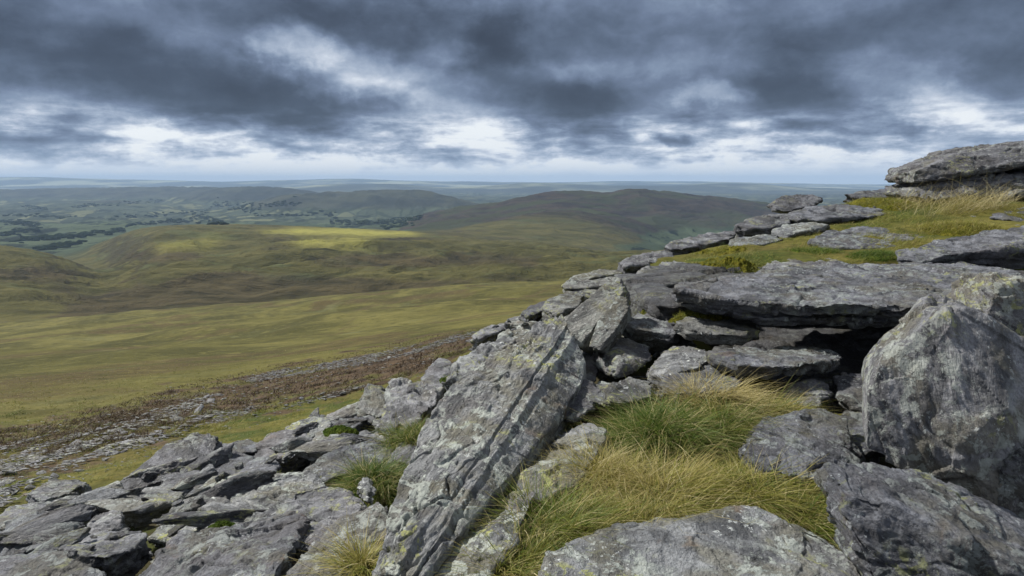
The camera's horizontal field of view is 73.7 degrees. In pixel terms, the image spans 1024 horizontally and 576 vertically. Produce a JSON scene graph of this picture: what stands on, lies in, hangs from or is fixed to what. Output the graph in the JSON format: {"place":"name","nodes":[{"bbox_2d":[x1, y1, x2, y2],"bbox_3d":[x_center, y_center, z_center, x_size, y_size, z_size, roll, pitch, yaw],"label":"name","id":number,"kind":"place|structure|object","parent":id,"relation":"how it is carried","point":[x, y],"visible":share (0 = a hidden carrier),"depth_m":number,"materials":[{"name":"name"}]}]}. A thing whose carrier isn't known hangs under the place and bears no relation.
{"place":"outdoors","nodes":[
{"label":"outdoors","id":0,"kind":"place"},
{"bbox_2d":[0,189,779,321],"bbox_3d":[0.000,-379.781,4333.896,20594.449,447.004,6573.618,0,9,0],"label":"hills","id":1,"kind":"structure","parent":0,"point":[555,235],"depth_m":2431.54,"materials":[{"name":"green plant"}]},
{"bbox_2d":[0,177,892,224],"bbox_3d":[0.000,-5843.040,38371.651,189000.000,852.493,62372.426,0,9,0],"label":"valley","id":2,"kind":"structure","parent":0,"point":[372,200],"depth_m":15028.14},
{"bbox_2d":[0,192,484,249],"bbox_3d":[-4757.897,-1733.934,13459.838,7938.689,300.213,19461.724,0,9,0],"label":"woodland","id":3,"kind":"object","parent":2,"relation":"on","point":[59,244],"visible":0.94,"depth_m":7190.52,"materials":[{"name":"green plant"}]},
{"bbox_2d":[0,197,1023,575],"bbox_3d":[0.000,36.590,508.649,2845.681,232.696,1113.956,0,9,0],"label":"ground","id":4,"kind":"structure","parent":0,"point":[310,329],"depth_m":129.51,"materials":[{"name":"green plant"}]},
{"bbox_2d":[0,510,45,555],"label":"boulder","id":5,"kind":"object","parent":4,"relation":"on","point":[15,522],"visible":0.16,"depth_m":3.44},
{"bbox_2d":[0,521,85,548],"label":"flat stone","id":6,"kind":"object","parent":5,"relation":"on","point":[21,538],"visible":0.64,"depth_m":3.29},
{"bbox_2d":[11,504,94,530],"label":"flat stone","id":7,"kind":"object","parent":5,"relation":"on","point":[80,513],"visible":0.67,"depth_m":3.50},
{"bbox_2d":[0,550,106,575],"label":"flat rock","id":8,"kind":"object","parent":4,"relation":"on","point":[55,563],"visible":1,"depth_m":2.75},
{"bbox_2d":[26,479,91,502],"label":"rock","id":9,"kind":"object","parent":4,"relation":"on","point":[52,490],"visible":0.62,"depth_m":5.71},
{"bbox_2d":[0,500,51,530],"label":"rock","id":10,"kind":"object","parent":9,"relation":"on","point":[9,513],"visible":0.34,"depth_m":5.09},
{"bbox_2d":[46,495,89,525],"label":"rock","id":11,"kind":"object","parent":4,"relation":"on","point":[71,497],"visible":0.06,"depth_m":4.22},
{"bbox_2d":[36,498,72,512],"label":"flat stone","id":12,"kind":"object","parent":11,"relation":"on","point":[55,504],"visible":0.44,"depth_m":4.03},
{"bbox_2d":[90,508,101,519],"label":"flat stone","id":13,"kind":"object","parent":11,"relation":"on","point":[95,512],"visible":0.15,"depth_m":3.95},
{"bbox_2d":[66,487,129,504],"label":"flat stone","id":14,"kind":"object","parent":13,"relation":"on","point":[98,493],"visible":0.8,"depth_m":4.08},
{"bbox_2d":[57,530,153,575],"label":"flat rock","id":15,"kind":"object","parent":4,"relation":"on","point":[130,554],"visible":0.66,"depth_m":3.08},
{"bbox_2d":[27,527,90,554],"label":"flat stone","id":16,"kind":"object","parent":15,"relation":"on","point":[72,537],"visible":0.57,"depth_m":3.12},
{"bbox_2d":[86,510,126,533],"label":"rock","id":17,"kind":"object","parent":4,"relation":"on","point":[112,520],"visible":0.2,"depth_m":3.56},
{"bbox_2d":[0,391,222,454],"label":"heather","id":18,"kind":"object","parent":4,"relation":"on","point":[114,416],"visible":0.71,"depth_m":18.02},
{"bbox_2d":[84,486,188,527],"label":"flat rock","id":19,"kind":"object","parent":4,"relation":"on","point":[137,511],"visible":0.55,"depth_m":4.00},
{"bbox_2d":[120,432,222,489],"bbox_3d":[-2.488,1.362,5.184,0.546,0.284,1.051,0,9,0],"label":"boulder","id":20,"kind":"object","parent":4,"relation":"on","point":[196,444],"visible":0.39,"depth_m":5.14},
{"bbox_2d":[123,457,197,478],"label":"flat stone","id":21,"kind":"object","parent":20,"relation":"on","point":[170,466],"visible":0.8,"depth_m":4.86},
{"bbox_2d":[160,470,203,498],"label":"rock","id":22,"kind":"object","parent":4,"relation":"on","point":[170,480],"visible":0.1,"depth_m":4.55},
{"bbox_2d":[171,471,216,490],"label":"flat stone","id":23,"kind":"object","parent":22,"relation":"on","point":[189,481],"visible":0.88,"depth_m":4.43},
{"bbox_2d":[139,511,310,575],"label":"boulder","id":24,"kind":"object","parent":4,"relation":"on","point":[263,546],"visible":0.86,"depth_m":2.83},
{"bbox_2d":[0,346,471,504],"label":"grass","id":25,"kind":"structure","parent":4,"relation":"on","point":[84,480],"depth_m":11.56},
{"bbox_2d":[147,470,325,548],"bbox_3d":[-1.418,1.337,3.736,0.754,0.540,0.976,0,9,0],"label":"boulder","id":26,"kind":"object","parent":4,"relation":"on","point":[281,488],"visible":0.2,"depth_m":3.65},
{"bbox_2d":[177,493,210,511],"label":"flat stone","id":27,"kind":"object","parent":26,"relation":"on","point":[191,504],"visible":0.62,"depth_m":3.56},
{"bbox_2d":[152,509,268,527],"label":"flat stone","id":28,"kind":"object","parent":26,"relation":"on","point":[199,519],"visible":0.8,"depth_m":3.29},
{"bbox_2d":[184,470,276,503],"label":"flat stone","id":29,"kind":"object","parent":26,"relation":"on","point":[242,483],"visible":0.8,"depth_m":3.74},
{"bbox_2d":[218,439,256,455],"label":"rock","id":30,"kind":"object","parent":4,"relation":"on","point":[247,446],"visible":0.29,"depth_m":5.57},
{"bbox_2d":[0,331,477,506],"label":"scree","id":31,"kind":"structure","parent":4,"relation":"on","point":[58,456],"depth_m":13.64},
{"bbox_2d":[35,328,482,457],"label":"heather","id":32,"kind":"object","parent":4,"relation":"on","point":[53,448],"visible":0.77,"depth_m":25.31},
{"bbox_2d":[0,315,518,445],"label":"grass","id":33,"kind":"structure","parent":4,"relation":"on","point":[215,424],"depth_m":27.21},
{"bbox_2d":[239,457,280,472],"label":"rock","id":34,"kind":"object","parent":4,"relation":"on","point":[257,463],"visible":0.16,"depth_m":4.86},
{"bbox_2d":[253,430,310,472],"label":"rock","id":35,"kind":"object","parent":4,"relation":"on","point":[294,464],"visible":0.34,"depth_m":5.48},
{"bbox_2d":[269,437,312,457],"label":"flat stone","id":36,"kind":"object","parent":35,"relation":"on","point":[289,445],"visible":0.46,"depth_m":5.42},
{"bbox_2d":[285,416,331,437],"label":"rock","id":37,"kind":"object","parent":4,"relation":"on","point":[323,423],"visible":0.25,"depth_m":5.97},
{"bbox_2d":[260,486,366,560],"bbox_3d":[-0.943,1.278,3.396,0.545,0.517,0.891,2,9,12],"label":"boulder","id":38,"kind":"object","parent":4,"relation":"on","point":[318,507],"visible":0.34,"depth_m":3.39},
{"bbox_2d":[310,430,338,464],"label":"rock","id":39,"kind":"object","parent":4,"relation":"on","point":[319,435],"visible":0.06,"depth_m":5.42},
{"bbox_2d":[289,436,362,461],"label":"flat stone","id":40,"kind":"object","parent":39,"relation":"on","point":[311,451],"visible":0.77,"depth_m":5.08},
{"bbox_2d":[323,425,358,436],"bbox_3d":[-1.402,1.158,5.544,0.322,0.084,0.230,0,9,0],"label":"moss cushion","id":41,"kind":"object","parent":39,"relation":"on","point":[335,429],"visible":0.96,"depth_m":5.50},
{"bbox_2d":[287,502,387,575],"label":"flat rock","id":42,"kind":"object","parent":4,"relation":"on","point":[360,520],"visible":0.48,"depth_m":2.77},
{"bbox_2d":[304,438,396,487],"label":"flat rock","id":43,"kind":"object","parent":4,"relation":"on","point":[319,467],"visible":0.32,"depth_m":4.60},
{"bbox_2d":[330,416,370,431],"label":"rock","id":44,"kind":"object","parent":4,"relation":"on","point":[360,427],"visible":0.11,"depth_m":6.01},
{"bbox_2d":[325,401,359,420],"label":"flat stone","id":45,"kind":"object","parent":44,"relation":"on","point":[350,411],"visible":0.42,"depth_m":6.17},
{"bbox_2d":[285,506,421,575],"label":"grass tussock","id":46,"kind":"object","parent":4,"relation":"on","point":[359,566],"depth_m":2.60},
{"bbox_2d":[321,439,411,512],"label":"grass tussock","id":47,"kind":"object","parent":4,"relation":"on","point":[384,477],"depth_m":4.16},
{"bbox_2d":[357,477,376,504],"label":"rock","id":48,"kind":"object","parent":4,"relation":"on","point":[366,491],"visible":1,"depth_m":3.82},
{"bbox_2d":[357,383,385,418],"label":"rock","id":49,"kind":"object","parent":4,"relation":"on","point":[372,401],"visible":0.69,"depth_m":5.94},
{"bbox_2d":[354,411,426,459],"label":"grass tussock","id":50,"kind":"object","parent":4,"relation":"on","point":[408,434],"depth_m":4.90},
{"bbox_2d":[386,441,416,466],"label":"rock","id":51,"kind":"object","parent":4,"relation":"on","point":[407,449],"visible":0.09,"depth_m":4.60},
{"bbox_2d":[420,358,452,390],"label":"boulder","id":52,"kind":"object","parent":4,"relation":"on","point":[437,369],"visible":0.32,"depth_m":6.36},
{"bbox_2d":[372,314,586,575],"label":"leaning rock","id":53,"kind":"object","parent":4,"relation":"on","point":[497,411],"visible":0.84,"depth_m":3.23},
{"bbox_2d":[434,491,534,575],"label":"flat rock","id":54,"kind":"object","parent":4,"relation":"on","point":[493,540],"visible":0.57,"depth_m":2.53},
{"bbox_2d":[469,323,504,350],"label":"rock","id":55,"kind":"object","parent":4,"relation":"on","point":[486,334],"visible":0.53,"depth_m":7.24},
{"bbox_2d":[441,321,536,391],"bbox_3d":[-0.096,0.525,4.862,0.348,0.418,1.677,4,10,22],"label":"leaning rock","id":56,"kind":"object","parent":4,"relation":"on","point":[461,366],"visible":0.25,"depth_m":4.69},
{"bbox_2d":[420,490,603,575],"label":"grass tussock","id":57,"kind":"object","parent":4,"relation":"on","point":[504,571],"depth_m":2.48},
{"bbox_2d":[518,301,544,321],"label":"flat rock","id":58,"kind":"object","parent":4,"relation":"on","point":[531,313],"visible":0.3,"depth_m":7.24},
{"bbox_2d":[509,423,613,505],"bbox_3d":[0.295,1.004,3.377,0.399,0.471,1.100,5,10,27],"label":"flat rock","id":59,"kind":"object","parent":4,"relation":"on","point":[575,433],"visible":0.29,"depth_m":3.20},
{"bbox_2d":[453,453,672,575],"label":"grass tussock","id":60,"kind":"object","parent":4,"relation":"on","point":[543,511],"depth_m":2.72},
{"bbox_2d":[540,294,586,321],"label":"rock","id":61,"kind":"object","parent":4,"relation":"on","point":[562,304],"visible":0.5,"depth_m":7.14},
{"bbox_2d":[564,289,597,298],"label":"flat rock","id":62,"kind":"object","parent":4,"relation":"on","point":[587,293],"visible":0.3,"depth_m":7.83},
{"bbox_2d":[561,276,612,292],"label":"flat rock","id":63,"kind":"object","parent":62,"relation":"on","point":[571,285],"visible":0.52,"depth_m":8.07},
{"bbox_2d":[569,269,622,280],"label":"flat rock","id":64,"kind":"object","parent":63,"relation":"on","point":[597,274],"visible":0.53,"depth_m":8.51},
{"bbox_2d":[564,379,600,422],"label":"rock","id":65,"kind":"object","parent":4,"relation":"on","point":[580,402],"visible":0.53,"depth_m":3.96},
{"bbox_2d":[585,356,598,381],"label":"rock","id":66,"kind":"object","parent":4,"relation":"on","point":[592,371],"visible":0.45,"depth_m":4.71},
{"bbox_2d":[564,277,630,354],"bbox_3d":[0.665,0.200,5.252,0.269,0.478,1.080,6,11,33],"label":"leaning rock","id":67,"kind":"object","parent":66,"relation":"on","point":[581,319],"visible":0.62,"depth_m":5.12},
{"bbox_2d":[587,381,610,410],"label":"rock","id":68,"kind":"object","parent":4,"relation":"on","point":[599,398],"visible":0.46,"depth_m":4.03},
{"bbox_2d":[511,421,700,512],"bbox_3d":[0.403,0.910,3.121,1.414,0.531,1.383,0,9,0],"label":"grass tussock","id":69,"kind":"object","parent":4,"relation":"on","point":[606,463],"depth_m":3.14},
{"bbox_2d":[504,468,724,559],"bbox_3d":[0.435,0.957,2.682,1.501,0.414,1.028,0,9,0],"label":"grass tussock","id":70,"kind":"object","parent":4,"relation":"on","point":[650,515],"depth_m":2.77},
{"bbox_2d":[592,337,651,378],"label":"boulder","id":71,"kind":"object","parent":4,"relation":"on","point":[623,357],"visible":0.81,"depth_m":4.68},
{"bbox_2d":[589,296,631,353],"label":"leaning rock","id":72,"kind":"object","parent":71,"relation":"on","point":[614,319],"visible":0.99,"depth_m":4.83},
{"bbox_2d":[605,377,651,408],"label":"rock","id":73,"kind":"object","parent":4,"relation":"on","point":[634,384],"visible":0.77,"depth_m":4.05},
{"bbox_2d":[618,251,672,273],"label":"flat rock","id":74,"kind":"object","parent":4,"relation":"on","point":[633,264],"visible":0.5,"depth_m":8.92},
{"bbox_2d":[561,378,790,486],"bbox_3d":[0.799,0.869,3.657,1.862,0.799,1.803,0,9,0],"label":"grass tussock","id":75,"kind":"object","parent":4,"relation":"on","point":[656,422],"depth_m":3.49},
{"bbox_2d":[646,346,707,397],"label":"flat rock","id":76,"kind":"object","parent":4,"relation":"on","point":[677,357],"visible":0.63,"depth_m":4.49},
{"bbox_2d":[539,427,821,536],"bbox_3d":[0.678,0.900,2.987,1.616,0.505,1.566,0,9,0],"label":"grass tussock","id":77,"kind":"object","parent":4,"relation":"on","point":[670,483],"depth_m":2.96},
{"bbox_2d":[538,505,859,575],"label":"boulder","id":78,"kind":"object","parent":4,"relation":"on","point":[769,544],"visible":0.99,"depth_m":2.41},
{"bbox_2d":[663,231,735,255],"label":"flat rock","id":79,"kind":"object","parent":4,"relation":"on","point":[687,245],"visible":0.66,"depth_m":10.04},
{"bbox_2d":[658,364,742,407],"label":"flat rock","id":80,"kind":"object","parent":4,"relation":"on","point":[703,370],"visible":0.34,"depth_m":4.14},
{"bbox_2d":[695,245,748,256],"bbox_3d":[2.964,-0.343,9.055,1.610,0.472,1.610,0,9,0],"label":"moss cushion","id":81,"kind":"object","parent":4,"relation":"on","point":[726,249],"visible":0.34,"depth_m":8.90,"materials":[{"name":"green plant"}]},
{"bbox_2d":[616,375,834,469],"bbox_3d":[1.175,0.768,3.626,1.412,0.591,1.356,-6,10,-32],"label":"grass tussock","id":82,"kind":"object","parent":4,"relation":"on","point":[741,423],"depth_m":3.59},
{"bbox_2d":[648,359,817,433],"bbox_3d":[1.240,0.534,3.930,1.286,0.482,1.163,0,9,0],"label":"grass tussock","id":83,"kind":"object","parent":4,"relation":"on","point":[729,391],"depth_m":3.88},
{"bbox_2d":[663,436,836,546],"bbox_3d":[1.121,0.938,2.960,1.315,0.589,1.435,0,9,0],"label":"grass tussock","id":84,"kind":"object","parent":4,"relation":"on","point":[766,489],"depth_m":2.92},
{"bbox_2d":[728,234,783,245],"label":"rock","id":85,"kind":"object","parent":4,"relation":"on","point":[756,240],"visible":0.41,"depth_m":9.52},
{"bbox_2d":[734,213,790,237],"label":"rock","id":86,"kind":"object","parent":4,"relation":"on","point":[758,225],"visible":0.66,"depth_m":10.43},
{"bbox_2d":[705,345,841,379],"bbox_3d":[1.759,0.472,4.532,1.139,0.200,0.628,-4,10,-22],"label":"flat rock","id":87,"kind":"object","parent":4,"relation":"on","point":[770,363],"visible":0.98,"depth_m":4.30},
{"bbox_2d":[708,448,841,550],"bbox_3d":[1.263,0.938,2.826,1.164,0.490,1.204,0,9,0],"label":"grass tussock","id":88,"kind":"object","parent":4,"relation":"on","point":[821,533],"depth_m":2.77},
{"bbox_2d":[707,368,860,434],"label":"grass tussock","id":89,"kind":"object","parent":4,"relation":"on","point":[783,408],"depth_m":3.86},
{"bbox_2d":[766,194,822,213],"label":"boulder","id":90,"kind":"object","parent":4,"relation":"on","point":[785,204],"visible":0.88,"depth_m":11.96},
{"bbox_2d":[771,222,829,237],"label":"rock","id":91,"kind":"object","parent":4,"relation":"on","point":[792,230],"visible":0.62,"depth_m":9.85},
{"bbox_2d":[738,408,865,488],"bbox_3d":[1.419,0.932,3.418,0.606,0.458,0.983,4,10,23],"label":"flat rock","id":92,"kind":"object","parent":4,"relation":"on","point":[825,426],"visible":0.41,"depth_m":3.32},
{"bbox_2d":[775,378,833,408],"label":"rock","id":93,"kind":"object","parent":4,"relation":"on","point":[823,391],"visible":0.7,"depth_m":4.13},
{"bbox_2d":[777,244,850,256],"bbox_3d":[3.764,-0.373,8.643,1.840,0.387,1.197,0,9,0],"label":"moss cushion","id":94,"kind":"object","parent":4,"relation":"on","point":[813,250],"visible":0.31,"depth_m":8.54,"materials":[{"name":"green plant"}]},
{"bbox_2d":[614,262,1023,389],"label":"rock","id":95,"kind":"object","parent":4,"relation":"on","point":[650,290],"visible":0.12,"depth_m":6.26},
{"bbox_2d":[622,313,680,351],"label":"rock","id":96,"kind":"object","parent":95,"relation":"on","point":[652,333],"visible":0.7,"depth_m":5.21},
{"bbox_2d":[668,308,731,322],"bbox_3d":[1.481,0.218,5.341,0.513,0.135,0.320,0,9,0],"label":"moss cushion","id":97,"kind":"object","parent":96,"relation":"on","point":[680,316],"visible":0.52,"depth_m":5.30,"materials":[{"name":"green plant"}]},
{"bbox_2d":[673,316,760,345],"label":"flat rock","id":98,"kind":"object","parent":96,"relation":"on","point":[731,331],"visible":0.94,"depth_m":4.94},
{"bbox_2d":[694,256,759,273],"bbox_3d":[2.435,-0.122,7.774,1.265,0.498,1.380,0,9,0],"label":"moss cushion","id":99,"kind":"object","parent":95,"relation":"on","point":[744,265],"visible":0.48,"depth_m":7.55,"materials":[{"name":"green plant"}]},
{"bbox_2d":[762,258,838,269],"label":"rock","id":100,"kind":"object","parent":95,"relation":"on","point":[775,264],"visible":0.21,"depth_m":7.79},
{"bbox_2d":[669,261,1023,328],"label":"flat rock","id":101,"kind":"object","parent":95,"relation":"on","point":[841,293],"visible":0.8,"depth_m":5.23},
{"bbox_2d":[840,248,896,263],"bbox_3d":[4.402,-0.343,8.247,1.265,0.346,1.016,0,9,0],"label":"moss cushion","id":102,"kind":"object","parent":95,"relation":"on","point":[872,254],"visible":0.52,"depth_m":8.12,"materials":[{"name":"green plant"}]},
{"bbox_2d":[895,225,1023,268],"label":"flat rock","id":103,"kind":"object","parent":95,"relation":"on","point":[1001,248],"visible":0.84,"depth_m":7.65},
{"bbox_2d":[787,204,885,223],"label":"flat rock","id":104,"kind":"object","parent":4,"relation":"on","point":[834,213],"visible":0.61,"depth_m":10.74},
{"bbox_2d":[822,372,861,413],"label":"rock","id":105,"kind":"object","parent":4,"relation":"on","point":[845,388],"visible":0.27,"depth_m":4.23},
{"bbox_2d":[841,410,885,462],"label":"rock","id":106,"kind":"object","parent":4,"relation":"on","point":[855,427],"visible":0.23,"depth_m":3.65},
{"bbox_2d":[807,226,923,250],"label":"rock","id":107,"kind":"object","parent":4,"relation":"on","point":[845,239],"visible":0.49,"depth_m":9.07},
{"bbox_2d":[843,189,894,202],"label":"flat rock","id":108,"kind":"object","parent":4,"relation":"on","point":[865,194],"visible":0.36,"depth_m":13.92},
{"bbox_2d":[835,194,917,211],"bbox_3d":[6.421,-1.417,11.924,1.840,0.474,1.840,0,9,0],"label":"moss cushion","id":109,"kind":"object","parent":4,"relation":"on","point":[887,205],"visible":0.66,"depth_m":11.60,"materials":[{"name":"green plant"}]},
{"bbox_2d":[809,458,1023,575],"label":"boulder","id":110,"kind":"object","parent":4,"relation":"on","point":[886,521],"visible":0.88,"depth_m":2.41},
{"bbox_2d":[996,445,1023,518],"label":"rock","id":111,"kind":"object","parent":110,"relation":"on","point":[1011,474],"visible":0.26,"depth_m":2.93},
{"bbox_2d":[861,294,1023,510],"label":"boulder","id":112,"kind":"object","parent":4,"relation":"on","point":[942,375],"visible":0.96,"depth_m":3.09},
{"bbox_2d":[882,140,1023,200],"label":"outcrop","id":113,"kind":"object","parent":4,"relation":"on","point":[1001,165],"visible":0.91,"depth_m":11.83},
{"bbox_2d":[905,217,1011,235],"bbox_3d":[6.287,-0.813,9.565,1.840,0.398,1.449,0,9,0],"label":"moss cushion","id":114,"kind":"object","parent":4,"relation":"on","point":[949,227],"visible":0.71,"depth_m":9.34,"materials":[{"name":"green plant"}]},
{"bbox_2d":[946,271,1023,335],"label":"boulder","id":115,"kind":"object","parent":4,"relation":"on","point":[998,297],"visible":0.42,"depth_m":3.62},
{"bbox_2d":[990,207,1023,221],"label":"flat rock","id":116,"kind":"object","parent":4,"relation":"on","point":[1001,216],"visible":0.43,"depth_m":10.06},
{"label":"flat stone","id":117,"kind":"object","parent":4,"relation":"on","visible":0},
{"bbox_2d":[215,451,253,474],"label":"rock","id":118,"kind":"object","parent":117,"relation":"on","point":[227,466],"visible":0.17,"depth_m":4.98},
{"bbox_2d":[179,441,235,473],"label":"flat stone","id":119,"kind":"object","parent":118,"relation":"on","point":[218,457],"visible":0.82,"depth_m":4.92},
{"bbox_2d":[0,0,1023,183],"label":"sky","id":120,"kind":"structure","parent":0,"point":[755,91],"materials":[{"name":"grey"}]},
{"bbox_2d":[677,197,1023,266],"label":"grass","id":121,"kind":"structure","parent":0,"point":[876,222],"depth_m":9.14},
{"bbox_2d":[884,170,1023,214],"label":"grass","id":122,"kind":"structure","parent":0,"point":[997,200],"depth_m":10.92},
{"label":"flat stone","id":123,"kind":"object","parent":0,"visible":0},
{"bbox_2d":[376,377,445,439],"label":"rock","id":124,"kind":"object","parent":123,"relation":"on","point":[407,397],"visible":0.74,"depth_m":5.65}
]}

